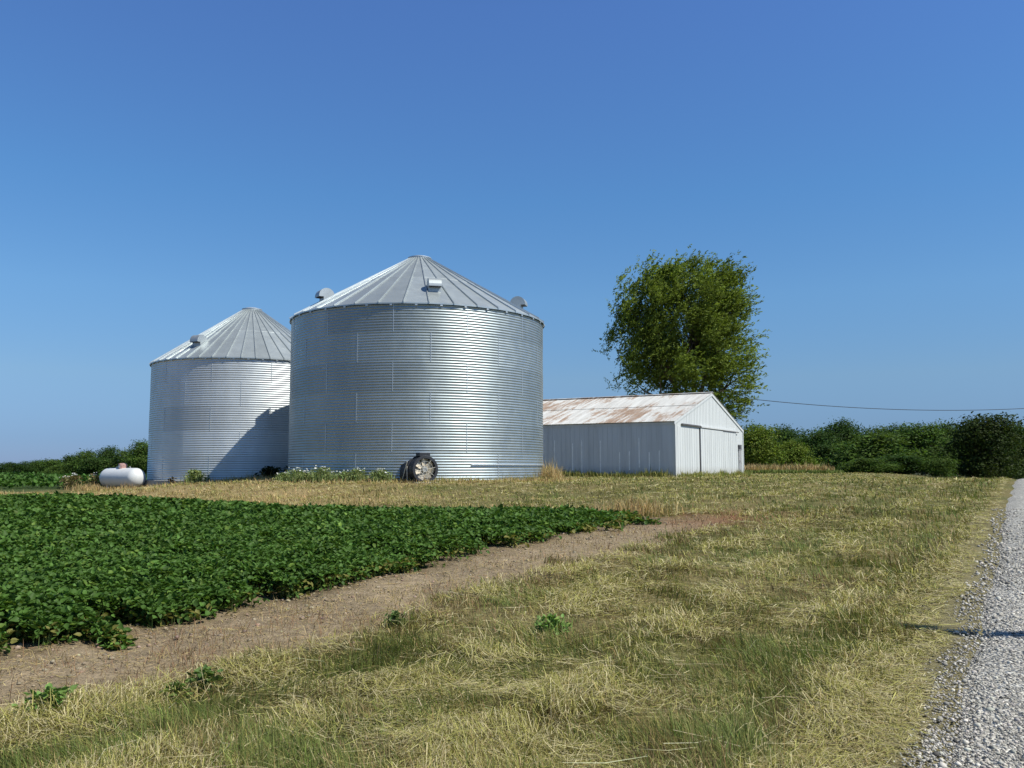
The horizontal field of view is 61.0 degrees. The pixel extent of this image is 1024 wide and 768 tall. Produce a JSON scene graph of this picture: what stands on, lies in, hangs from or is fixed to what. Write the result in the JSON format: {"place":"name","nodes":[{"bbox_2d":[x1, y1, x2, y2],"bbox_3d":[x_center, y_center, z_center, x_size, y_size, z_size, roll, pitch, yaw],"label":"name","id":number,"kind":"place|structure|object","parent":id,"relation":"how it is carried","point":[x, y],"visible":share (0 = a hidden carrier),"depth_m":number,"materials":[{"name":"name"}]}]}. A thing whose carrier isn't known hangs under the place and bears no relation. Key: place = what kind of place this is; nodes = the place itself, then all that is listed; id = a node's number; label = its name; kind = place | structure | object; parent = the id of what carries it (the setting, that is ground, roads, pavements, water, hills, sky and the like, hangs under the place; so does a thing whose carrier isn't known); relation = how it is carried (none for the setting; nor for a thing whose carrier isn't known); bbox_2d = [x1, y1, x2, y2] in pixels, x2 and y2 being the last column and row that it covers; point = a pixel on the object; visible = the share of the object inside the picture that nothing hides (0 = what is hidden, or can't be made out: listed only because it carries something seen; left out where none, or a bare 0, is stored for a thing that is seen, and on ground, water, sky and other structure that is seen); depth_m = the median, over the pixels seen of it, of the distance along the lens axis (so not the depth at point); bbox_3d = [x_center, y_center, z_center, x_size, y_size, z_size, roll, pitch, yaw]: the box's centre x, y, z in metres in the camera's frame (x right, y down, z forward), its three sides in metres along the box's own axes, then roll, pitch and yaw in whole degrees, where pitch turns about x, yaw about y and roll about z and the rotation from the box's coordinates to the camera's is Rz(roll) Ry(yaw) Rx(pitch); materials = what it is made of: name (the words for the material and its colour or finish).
{"place":"outdoors","nodes":[
{"label":"outdoors","id":0,"kind":"place"},
{"bbox_2d":[64,454,696,516],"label":"dry grass","id":1,"kind":"structure","parent":0,"point":[631,504],"depth_m":31.36,"materials":[{"name":"beige plant"}]},
{"bbox_2d":[0,470,1019,767],"bbox_3d":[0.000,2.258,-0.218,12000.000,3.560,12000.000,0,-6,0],"label":"ground","id":2,"kind":"structure","parent":0,"point":[240,620],"depth_m":7.91,"materials":[{"name":"soil"}]},
{"bbox_2d":[0,462,18,472],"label":"tree","id":3,"kind":"object","parent":2,"relation":"on","point":[9,467],"visible":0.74,"depth_m":251.12,"materials":[{"name":"green plant"}]},
{"bbox_2d":[15,460,38,472],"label":"tree","id":4,"kind":"object","parent":2,"relation":"on","point":[25,466],"visible":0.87,"depth_m":250.16,"materials":[{"name":"green plant"}]},
{"bbox_2d":[30,459,47,472],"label":"tree","id":5,"kind":"object","parent":2,"relation":"on","point":[36,462],"visible":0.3,"depth_m":253.72,"materials":[{"name":"green plant"}]},
{"bbox_2d":[0,682,82,727],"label":"weed","id":6,"kind":"object","parent":2,"relation":"on","point":[58,692],"visible":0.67,"depth_m":4.76,"materials":[{"name":"green plant"}]},
{"bbox_2d":[37,458,62,472],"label":"bush","id":7,"kind":"object","parent":2,"relation":"on","point":[45,463],"visible":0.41,"depth_m":187.77,"materials":[{"name":"green plant"}]},
{"bbox_2d":[39,465,61,473],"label":"bush","id":8,"kind":"object","parent":2,"relation":"on","point":[50,469],"visible":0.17,"depth_m":157.99,"materials":[{"name":"green plant"}]},
{"bbox_2d":[49,462,80,473],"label":"bush","id":9,"kind":"object","parent":2,"relation":"on","point":[63,469],"visible":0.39,"depth_m":147.80,"materials":[{"name":"green plant"}]},
{"bbox_2d":[56,475,77,489],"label":"dry weed","id":10,"kind":"object","parent":2,"relation":"on","point":[64,481],"visible":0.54,"depth_m":43.16,"materials":[{"name":"brown plant"}]},
{"bbox_2d":[60,453,79,464],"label":"bush","id":11,"kind":"object","parent":2,"relation":"on","point":[69,457],"visible":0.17,"depth_m":162.73,"materials":[{"name":"green plant"}]},
{"bbox_2d":[61,473,83,488],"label":"dry weed","id":12,"kind":"object","parent":2,"relation":"on","point":[75,479],"visible":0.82,"depth_m":42.47,"materials":[{"name":"brown plant"}]},
{"bbox_2d":[0,471,146,487],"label":"field crop","id":13,"kind":"object","parent":2,"relation":"on","point":[17,478],"visible":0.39,"depth_m":55.55,"materials":[{"name":"green plant"}]},
{"bbox_2d":[63,448,98,474],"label":"bush","id":14,"kind":"object","parent":2,"relation":"on","point":[82,454],"visible":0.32,"depth_m":148.23,"materials":[{"name":"green plant"}]},
{"bbox_2d":[83,472,103,486],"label":"dry weed","id":15,"kind":"object","parent":2,"relation":"on","point":[95,477],"visible":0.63,"depth_m":43.55,"materials":[{"name":"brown plant"}]},
{"bbox_2d":[73,456,115,474],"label":"bush","id":16,"kind":"object","parent":2,"relation":"on","point":[93,465],"visible":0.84,"depth_m":129.97,"materials":[{"name":"green plant"}]},
{"bbox_2d":[94,445,120,467],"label":"tree","id":17,"kind":"object","parent":2,"relation":"on","point":[107,451],"visible":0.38,"depth_m":140.72,"materials":[{"name":"green plant"}]},
{"bbox_2d":[105,449,130,467],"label":"bush","id":18,"kind":"object","parent":2,"relation":"on","point":[116,460],"visible":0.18,"depth_m":130.38,"materials":[{"name":"green plant"}]},
{"bbox_2d":[99,463,145,487],"bbox_3d":[-19.150,4.618,42.754,2.840,1.455,0.960,-3,-6,30],"label":"propane tank","id":19,"kind":"object","parent":2,"relation":"on","point":[123,474],"visible":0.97,"depth_m":42.24,"materials":[{"name":"white metal"}]},
{"bbox_2d":[119,439,147,473],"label":"tree","id":20,"kind":"object","parent":2,"relation":"on","point":[137,457],"visible":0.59,"depth_m":120.38,"materials":[{"name":"green plant"}]},
{"bbox_2d":[166,476,176,484],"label":"weed","id":21,"kind":"object","parent":2,"relation":"on","point":[173,478],"visible":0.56,"depth_m":40.67,"materials":[{"name":"green plant"}]},
{"bbox_2d":[156,679,192,705],"bbox_3d":[-2.032,1.850,5.203,0.223,0.146,0.223,-3,-6,30],"label":"weed","id":22,"kind":"object","parent":2,"relation":"on","point":[175,684],"visible":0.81,"depth_m":5.20,"materials":[{"name":"green plant"}]},
{"bbox_2d":[180,469,209,484],"bbox_3d":[-14.690,4.330,40.293,1.478,0.892,1.577,0,-6,0],"label":"weed","id":23,"kind":"object","parent":2,"relation":"on","point":[197,475],"visible":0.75,"depth_m":40.12,"materials":[{"name":"green plant"}]},
{"bbox_2d":[181,664,228,691],"bbox_3d":[-1.925,1.848,5.452,0.307,0.165,0.277,0,-6,0],"label":"weed","id":24,"kind":"object","parent":2,"relation":"on","point":[206,669],"visible":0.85,"depth_m":5.42,"materials":[{"name":"green plant"}]},
{"bbox_2d":[143,307,290,486],"bbox_3d":[-13.904,0.650,46.093,10.160,9.525,10.160,0,-6,0],"label":"grain bin","id":25,"kind":"object","parent":2,"relation":"on","point":[219,398],"visible":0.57,"depth_m":41.60,"materials":[{"name":"metal"}]},
{"bbox_2d":[252,466,282,477],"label":"flowering weed","id":26,"kind":"object","parent":2,"relation":"on","point":[269,470],"visible":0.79,"depth_m":40.78,"materials":[{"name":"green plant"}]},
{"bbox_2d":[274,472,285,481],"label":"flowering weed","id":27,"kind":"object","parent":2,"relation":"on","point":[281,474],"visible":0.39,"depth_m":33.68,"materials":[{"name":"green plant"}]},
{"bbox_2d":[278,467,316,482],"bbox_3d":[-8.254,3.485,33.254,1.417,0.625,1.392,-4,-7,34],"label":"flowering weed","id":28,"kind":"object","parent":2,"relation":"on","point":[290,476],"visible":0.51,"depth_m":33.08,"materials":[{"name":"green plant"}]},
{"bbox_2d":[293,470,313,482],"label":"flowering weed","id":29,"kind":"object","parent":2,"relation":"on","point":[302,477],"visible":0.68,"depth_m":32.62,"materials":[{"name":"green plant"}]},
{"bbox_2d":[304,465,336,482],"bbox_3d":[-7.065,3.355,32.384,1.265,0.660,1.431,0,-6,0],"label":"flowering weed","id":30,"kind":"object","parent":2,"relation":"on","point":[321,474],"visible":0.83,"depth_m":32.19,"materials":[{"name":"green plant"}]},
{"bbox_2d":[0,490,661,654],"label":"soybean crop","id":31,"kind":"object","parent":2,"relation":"on","point":[80,566],"visible":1,"depth_m":10.64,"materials":[{"name":"green plant"}]},
{"bbox_2d":[330,470,352,482],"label":"flowering weed","id":32,"kind":"object","parent":2,"relation":"on","point":[344,475],"visible":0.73,"depth_m":31.99,"materials":[{"name":"green plant"}]},
{"bbox_2d":[349,467,366,482],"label":"flowering weed","id":33,"kind":"object","parent":2,"relation":"on","point":[357,474],"visible":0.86,"depth_m":31.91,"materials":[{"name":"green plant"}]},
{"bbox_2d":[364,468,397,482],"bbox_3d":[-4.803,3.349,31.808,1.131,0.565,1.170,-4,-7,35],"label":"flowering weed","id":34,"kind":"object","parent":2,"relation":"on","point":[376,474],"visible":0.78,"depth_m":31.63,"materials":[{"name":"green plant"}]},
{"bbox_2d":[381,610,409,628],"bbox_3d":[-0.956,1.955,7.231,0.200,0.153,0.223,-2,-6,21],"label":"weed","id":35,"kind":"object","parent":2,"relation":"on","point":[393,616],"visible":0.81,"depth_m":7.20,"materials":[{"name":"green plant"}]},
{"bbox_2d":[288,255,544,481],"bbox_3d":[-4.095,-0.563,38.103,11.320,10.285,11.320,0,-6,0],"label":"grain bin","id":36,"kind":"object","parent":2,"relation":"on","point":[395,367],"visible":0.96,"depth_m":33.29,"materials":[{"name":"metal"}]},
{"bbox_2d":[399,452,437,482],"bbox_3d":[-3.488,3.130,32.055,1.098,1.189,1.570,3,-6,-29],"label":"aeration fan","id":37,"kind":"object","parent":36,"relation":"attached to","point":[419,466],"visible":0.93,"depth_m":31.59},
{"bbox_2d":[0,471,1009,767],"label":"mown grass","id":38,"kind":"structure","parent":2,"relation":"on","point":[156,735],"depth_m":5.69,"materials":[{"name":"plant"}]},
{"bbox_2d":[532,613,573,638],"bbox_3d":[0.341,1.934,6.986,0.365,0.193,0.403,0,-6,0],"label":"weed","id":39,"kind":"object","parent":2,"relation":"on","point":[551,622],"visible":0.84,"depth_m":6.95,"materials":[{"name":"green plant"}]},
{"bbox_2d":[543,392,743,476],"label":"barn","id":40,"kind":"structure","parent":2,"relation":"on","point":[676,433],"depth_m":53.29,"materials":[{"name":"white metal"}]},
{"bbox_2d":[678,426,699,475],"bbox_3d":[10.553,4.059,51.921,0.062,2.960,3.800,-3,-6,30],"label":"sliding door","id":41,"kind":"structure","parent":40,"relation":"in","point":[688,437],"depth_m":51.82,"materials":[{"name":"white metal"}]},
{"bbox_2d":[700,428,736,473],"bbox_3d":[13.567,4.535,56.854,0.062,2.960,7.600,-3,-6,30],"label":"sliding door","id":42,"kind":"structure","parent":40,"relation":"in","point":[718,448],"depth_m":56.47,"materials":[{"name":"white metal"}]},
{"bbox_2d":[738,450,741,470],"bbox_3d":[16.046,5.523,61.001,0.093,1.730,0.700,-3,-6,30],"label":"walk door","id":43,"kind":"structure","parent":40,"relation":"in","point":[739,451],"depth_m":61.03,"materials":[{"name":"white metal"}]},
{"bbox_2d":[559,467,750,477],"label":"rough grass","id":44,"kind":"structure","parent":2,"relation":"on","point":[650,474],"depth_m":51.53,"materials":[{"name":"plant"}]},
{"bbox_2d":[593,244,770,421],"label":"maple tree","id":45,"kind":"object","parent":2,"relation":"on","point":[712,313],"visible":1,"depth_m":73.73,"materials":[{"name":"green plant"}]},
{"bbox_2d":[742,423,764,433],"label":"tree","id":46,"kind":"object","parent":2,"relation":"on","point":[753,427],"visible":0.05,"depth_m":178.16,"materials":[{"name":"green plant"}]},
{"bbox_2d":[743,423,792,466],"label":"bush","id":47,"kind":"object","parent":2,"relation":"on","point":[757,442],"visible":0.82,"depth_m":95.87,"materials":[{"name":"green plant"}]},
{"bbox_2d":[764,434,781,464],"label":"tree","id":48,"kind":"object","parent":2,"relation":"on","point":[772,451],"visible":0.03,"depth_m":144.47,"materials":[{"name":"green plant"}]},
{"bbox_2d":[764,423,801,444],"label":"tree","id":49,"kind":"object","parent":2,"relation":"on","point":[779,429],"visible":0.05,"depth_m":171.89,"materials":[{"name":"green plant"}]},
{"bbox_2d":[773,426,812,443],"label":"tree","id":50,"kind":"object","parent":2,"relation":"on","point":[789,434],"visible":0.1,"depth_m":164.43,"materials":[{"name":"green plant"}]},
{"bbox_2d":[744,462,844,473],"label":"hay grass","id":51,"kind":"structure","parent":2,"relation":"on","point":[786,468],"depth_m":87.69,"materials":[{"name":"beige plant"}]},
{"bbox_2d":[787,435,808,455],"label":"tree","id":52,"kind":"object","parent":2,"relation":"on","point":[797,439],"visible":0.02,"depth_m":155.30,"materials":[{"name":"green plant"}]},
{"bbox_2d":[772,437,825,465],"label":"bush","id":53,"kind":"object","parent":2,"relation":"on","point":[799,451],"visible":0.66,"depth_m":99.54,"materials":[{"name":"green plant"}]},
{"bbox_2d":[796,430,840,456],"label":"tree","id":54,"kind":"object","parent":2,"relation":"on","point":[813,439],"visible":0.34,"depth_m":150.13,"materials":[{"name":"green plant"}]},
{"bbox_2d":[807,424,832,434],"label":"tree","id":55,"kind":"object","parent":2,"relation":"on","point":[819,430],"visible":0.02,"depth_m":182.24,"materials":[{"name":"green plant"}]},
{"bbox_2d":[810,441,840,464],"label":"bush","id":56,"kind":"object","parent":2,"relation":"on","point":[823,451],"visible":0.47,"depth_m":126.53,"materials":[{"name":"green plant"}]},
{"bbox_2d":[820,417,864,442],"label":"tree","id":57,"kind":"object","parent":2,"relation":"on","point":[841,430],"visible":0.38,"depth_m":163.53,"materials":[{"name":"green plant"}]},
{"bbox_2d":[834,438,864,457],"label":"tree","id":58,"kind":"object","parent":2,"relation":"on","point":[844,442],"visible":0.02,"depth_m":145.73,"materials":[{"name":"green plant"}]},
{"bbox_2d":[844,420,876,440],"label":"tree","id":59,"kind":"object","parent":2,"relation":"on","point":[862,430],"visible":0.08,"depth_m":176.84,"materials":[{"name":"green plant"}]},
{"bbox_2d":[832,456,905,472],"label":"bush","id":60,"kind":"object","parent":2,"relation":"on","point":[869,465],"visible":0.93,"depth_m":102.32,"materials":[{"name":"green plant"}]},
{"bbox_2d":[814,430,934,472],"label":"bush","id":61,"kind":"object","parent":2,"relation":"on","point":[879,442],"visible":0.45,"depth_m":119.99,"materials":[{"name":"green plant"}]},
{"bbox_2d":[861,424,896,434],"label":"tree","id":62,"kind":"object","parent":2,"relation":"on","point":[876,429],"visible":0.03,"depth_m":181.52,"materials":[{"name":"green plant"}]},
{"bbox_2d":[865,430,900,471],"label":"tree","id":63,"kind":"object","parent":2,"relation":"on","point":[890,436],"visible":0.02,"depth_m":141.75,"materials":[{"name":"green plant"}]},
{"bbox_2d":[881,423,920,434],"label":"tree","id":64,"kind":"object","parent":2,"relation":"on","point":[895,428],"visible":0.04,"depth_m":171.94,"materials":[{"name":"green plant"}]},
{"bbox_2d":[876,453,926,474],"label":"bush","id":65,"kind":"object","parent":2,"relation":"on","point":[909,461],"visible":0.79,"depth_m":104.22,"materials":[{"name":"green plant"}]},
{"bbox_2d":[890,420,965,474],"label":"tree","id":66,"kind":"object","parent":2,"relation":"on","point":[926,439],"visible":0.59,"depth_m":138.32,"materials":[{"name":"green plant"}]},
{"bbox_2d":[912,456,960,477],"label":"bush","id":67,"kind":"object","parent":2,"relation":"on","point":[934,467],"visible":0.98,"depth_m":102.41,"materials":[{"name":"green plant"}]},
{"bbox_2d":[925,435,957,473],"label":"tree","id":68,"kind":"object","parent":2,"relation":"on","point":[943,444],"visible":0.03,"depth_m":148.02,"materials":[{"name":"green plant"}]},
{"bbox_2d":[930,418,958,474],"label":"tree","id":69,"kind":"object","parent":2,"relation":"on","point":[947,425],"visible":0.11,"depth_m":164.21,"materials":[{"name":"green plant"}]},
{"bbox_2d":[930,411,1023,478],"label":"tree","id":70,"kind":"object","parent":2,"relation":"on","point":[990,454],"visible":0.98,"depth_m":105.79,"materials":[{"name":"green plant"}]},
{"bbox_2d":[995,441,1023,478],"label":"tree","id":71,"kind":"object","parent":2,"relation":"on","point":[1015,474],"visible":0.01,"depth_m":142.61,"materials":[{"name":"green plant"}]},
{"bbox_2d":[1008,433,1023,477],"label":"tree","id":72,"kind":"object","parent":2,"relation":"on","point":[1019,455],"visible":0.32,"depth_m":112.88,"materials":[{"name":"green plant"}]},
{"bbox_2d":[1009,421,1023,478],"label":"tree","id":73,"kind":"object","parent":2,"relation":"on","point":[1021,432],"visible":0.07,"depth_m":170.41,"materials":[{"name":"green plant"}]},
{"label":"utility pole","id":74,"kind":"object","parent":2,"relation":"on","visible":0},
{"bbox_2d":[749,398,1023,410],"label":"power line","id":75,"kind":"object","parent":74,"relation":"attached to","point":[878,408],"visible":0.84,"depth_m":94.69,"materials":[{"name":"black metal"}]},
{"bbox_2d":[0,0,1023,466],"label":"sky","id":76,"kind":"structure","parent":0,"point":[170,169],"materials":[{"name":"blue"}]},
{"bbox_2d":[874,479,1023,767],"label":"gravel road","id":77,"kind":"structure","parent":0,"point":[1016,500],"depth_m":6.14,"materials":[{"name":"grey gravel"}]}
]}

